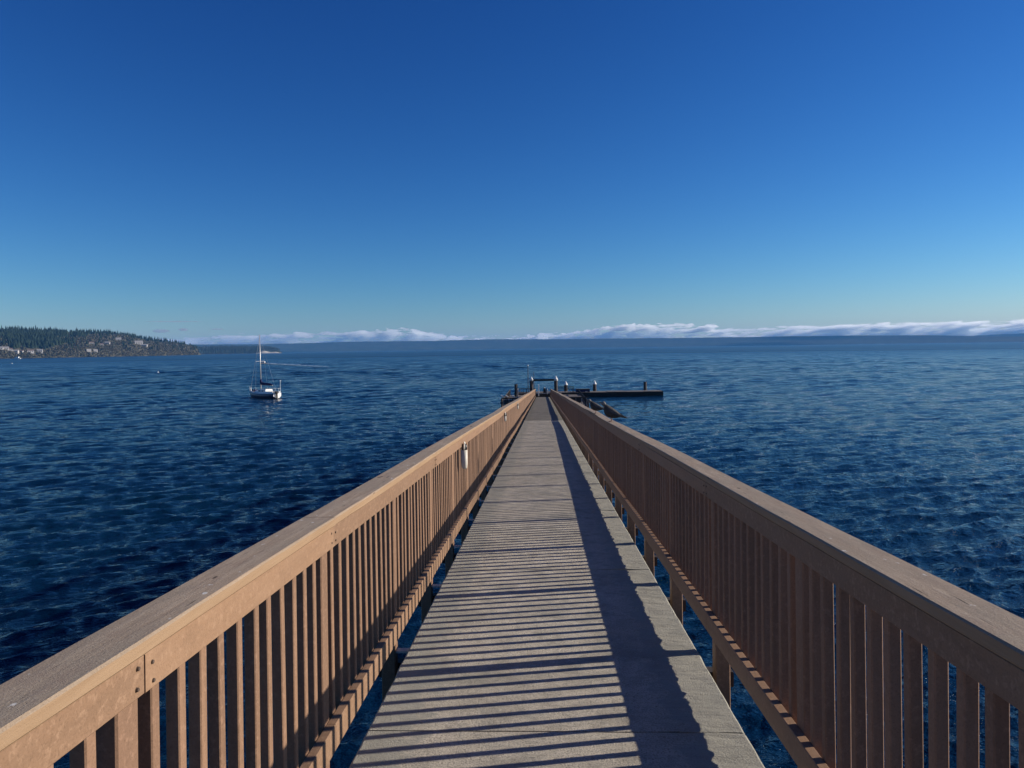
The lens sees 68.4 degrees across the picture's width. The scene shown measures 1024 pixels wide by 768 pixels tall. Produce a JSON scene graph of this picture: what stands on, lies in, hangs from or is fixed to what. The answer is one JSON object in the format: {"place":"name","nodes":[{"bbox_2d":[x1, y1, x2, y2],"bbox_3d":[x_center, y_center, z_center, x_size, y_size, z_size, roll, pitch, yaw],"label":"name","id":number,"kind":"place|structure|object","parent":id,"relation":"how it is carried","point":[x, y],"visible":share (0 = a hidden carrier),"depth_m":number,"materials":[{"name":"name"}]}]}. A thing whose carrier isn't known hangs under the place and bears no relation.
{"place":"outdoors","nodes":[
{"label":"outdoors","id":0,"kind":"place"},
{"bbox_2d":[0,334,200,358],"bbox_3d":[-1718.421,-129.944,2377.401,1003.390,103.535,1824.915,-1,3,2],"label":"hill","id":1,"kind":"structure","parent":0,"point":[56,356],"depth_m":2263.96,"materials":[{"name":"green plant"}]},
{"bbox_2d":[0,325,197,350],"bbox_3d":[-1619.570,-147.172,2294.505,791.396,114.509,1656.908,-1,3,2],"label":"conifer forest","id":2,"kind":"object","parent":1,"relation":"on","point":[17,337],"visible":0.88,"depth_m":2318.24,"materials":[{"name":"green plant"}]},
{"bbox_2d":[0,332,198,357],"bbox_3d":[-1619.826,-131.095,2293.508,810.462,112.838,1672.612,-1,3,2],"label":"bare woodland","id":3,"kind":"object","parent":1,"relation":"on","point":[167,350],"visible":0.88,"depth_m":2387.01,"materials":[{"name":"brown plant"}]},
{"bbox_2d":[200,351,281,353],"bbox_3d":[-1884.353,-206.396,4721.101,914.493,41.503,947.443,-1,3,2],"label":"headland","id":4,"kind":"structure","parent":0,"point":[231,353],"depth_m":4463.17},
{"bbox_2d":[194,345,279,352],"bbox_3d":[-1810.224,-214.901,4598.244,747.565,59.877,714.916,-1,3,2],"label":"headland forest","id":5,"kind":"object","parent":4,"relation":"on","point":[227,349],"visible":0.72,"depth_m":4519.16,"materials":[{"name":"green plant"}]},
{"bbox_2d":[0,342,1023,767],"bbox_3d":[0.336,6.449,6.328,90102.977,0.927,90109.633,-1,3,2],"label":"water","id":6,"kind":"structure","parent":0,"point":[128,484],"depth_m":50.76,"materials":[{"name":"blue liquid"}]},
{"bbox_2d":[249,335,280,398],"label":"sailboat","id":7,"kind":"object","parent":6,"relation":"on","point":[265,393],"visible":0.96,"depth_m":110.80,"materials":[{"name":"white paint"}]},
{"bbox_2d":[514,384,517,396],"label":"mooring pile","id":8,"kind":"object","parent":6,"relation":"in","point":[515,388],"visible":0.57,"depth_m":100.03,"materials":[{"name":"wood"}]},
{"bbox_2d":[530,377,532,390],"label":"mooring pile","id":9,"kind":"object","parent":6,"relation":"in","point":[531,385],"visible":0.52,"depth_m":100.50,"materials":[{"name":"wood"}]},
{"bbox_2d":[529,379,557,380],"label":"crossbeam","id":10,"kind":"object","parent":9,"relation":"attached to","point":[543,379],"visible":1,"depth_m":100.48,"materials":[{"name":"black"}]},
{"bbox_2d":[509,394,588,407],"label":"landing float","id":11,"kind":"object","parent":6,"relation":"on","point":[511,396],"visible":0.12,"depth_m":100.90,"materials":[{"name":"brown wood"}]},
{"bbox_2d":[502,390,510,406],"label":"fence","id":12,"kind":"object","parent":11,"relation":"on","point":[508,393],"visible":0.52,"depth_m":95.24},
{"bbox_2d":[500,399,513,404],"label":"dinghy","id":13,"kind":"object","parent":11,"relation":"on","point":[509,400],"visible":0.28,"depth_m":84.63,"materials":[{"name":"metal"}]},
{"bbox_2d":[501,398,517,406],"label":"fence","id":14,"kind":"object","parent":11,"relation":"on","point":[507,400],"visible":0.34,"depth_m":81.42,"materials":[{"name":"brown wood"}]},
{"bbox_2d":[567,396,581,401],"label":"storage box","id":15,"kind":"object","parent":11,"relation":"on","point":[575,398],"visible":0.39,"depth_m":88.01,"materials":[{"name":"brown wood"}]},
{"bbox_2d":[569,397,588,405],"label":"fence","id":16,"kind":"object","parent":11,"relation":"on","point":[581,399],"visible":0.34,"depth_m":81.10,"materials":[{"name":"brown wood"}]},
{"bbox_2d":[578,390,588,406],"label":"fence","id":17,"kind":"object","parent":11,"relation":"on","point":[582,395],"visible":0.7,"depth_m":91.28,"materials":[{"name":"brown wood"}]},
{"bbox_2d":[554,376,557,391],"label":"mooring pile","id":18,"kind":"object","parent":6,"relation":"in","point":[556,386],"visible":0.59,"depth_m":100.40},
{"bbox_2d":[349,397,764,767],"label":"pier","id":19,"kind":"structure","parent":6,"relation":"in","point":[551,633],"depth_m":4.46,"materials":[{"name":"wood"}]},
{"bbox_2d":[0,389,535,767],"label":"railing","id":20,"kind":"object","parent":19,"relation":"attached to","point":[332,594],"visible":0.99,"depth_m":2.68,"materials":[{"name":"brown wood"}]},
{"bbox_2d":[461,442,467,468],"bbox_3d":[-0.524,0.786,8.316,0.068,0.300,0.109,-1,0,2],"label":"rail fixture","id":21,"kind":"object","parent":20,"relation":"attached to","point":[464,460],"visible":1,"depth_m":8.28,"materials":[{"name":"metal"}]},
{"bbox_2d":[536,393,549,395],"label":"end gate","id":22,"kind":"structure","parent":19,"relation":"on","point":[544,394],"depth_m":98.66,"materials":[{"name":"metal"}]},
{"bbox_2d":[550,389,1023,767],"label":"railing","id":23,"kind":"object","parent":19,"relation":"attached to","point":[755,574],"visible":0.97,"depth_m":2.85,"materials":[{"name":"brown wood"}]},
{"bbox_2d":[587,399,603,413],"bbox_3d":[1.592,0.418,14.137,0.430,0.271,0.144,0,3,10],"label":"gull","id":24,"kind":"object","parent":23,"relation":"on","point":[595,406],"visible":0.87,"depth_m":14.09,"materials":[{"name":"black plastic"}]},
{"bbox_2d":[599,401,627,421],"bbox_3d":[1.492,0.407,11.136,0.439,0.298,0.154,0,3,14],"label":"gull","id":25,"kind":"object","parent":23,"relation":"on","point":[610,412],"visible":1,"depth_m":11.09,"materials":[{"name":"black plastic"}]},
{"bbox_2d":[518,390,662,397],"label":"float","id":26,"kind":"object","parent":6,"relation":"on","point":[633,393],"visible":0.67,"depth_m":103.22,"materials":[{"name":"wood"}]},
{"bbox_2d":[593,380,596,390],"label":"mooring pile","id":27,"kind":"object","parent":6,"relation":"in","point":[594,386],"visible":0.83,"depth_m":106.45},
{"bbox_2d":[0,0,1023,344],"label":"sky","id":28,"kind":"structure","parent":0,"point":[189,171],"materials":[{"name":"blue"}]},
{"bbox_2d":[576,389,589,391],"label":"dock box","id":29,"kind":"object","parent":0,"point":[584,390],"visible":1,"depth_m":103.94,"materials":[{"name":"blue fabric"}]},
{"bbox_2d":[187,335,1023,352],"bbox_3d":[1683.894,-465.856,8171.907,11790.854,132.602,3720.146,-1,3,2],"label":"hills","id":30,"kind":"structure","parent":0,"point":[486,344],"depth_m":9126.22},
{"bbox_2d":[978,333,1023,336],"bbox_3d":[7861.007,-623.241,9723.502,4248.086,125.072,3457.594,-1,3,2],"label":"hills","id":31,"kind":"structure","parent":0,"point":[1020,334],"depth_m":10477.06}
]}

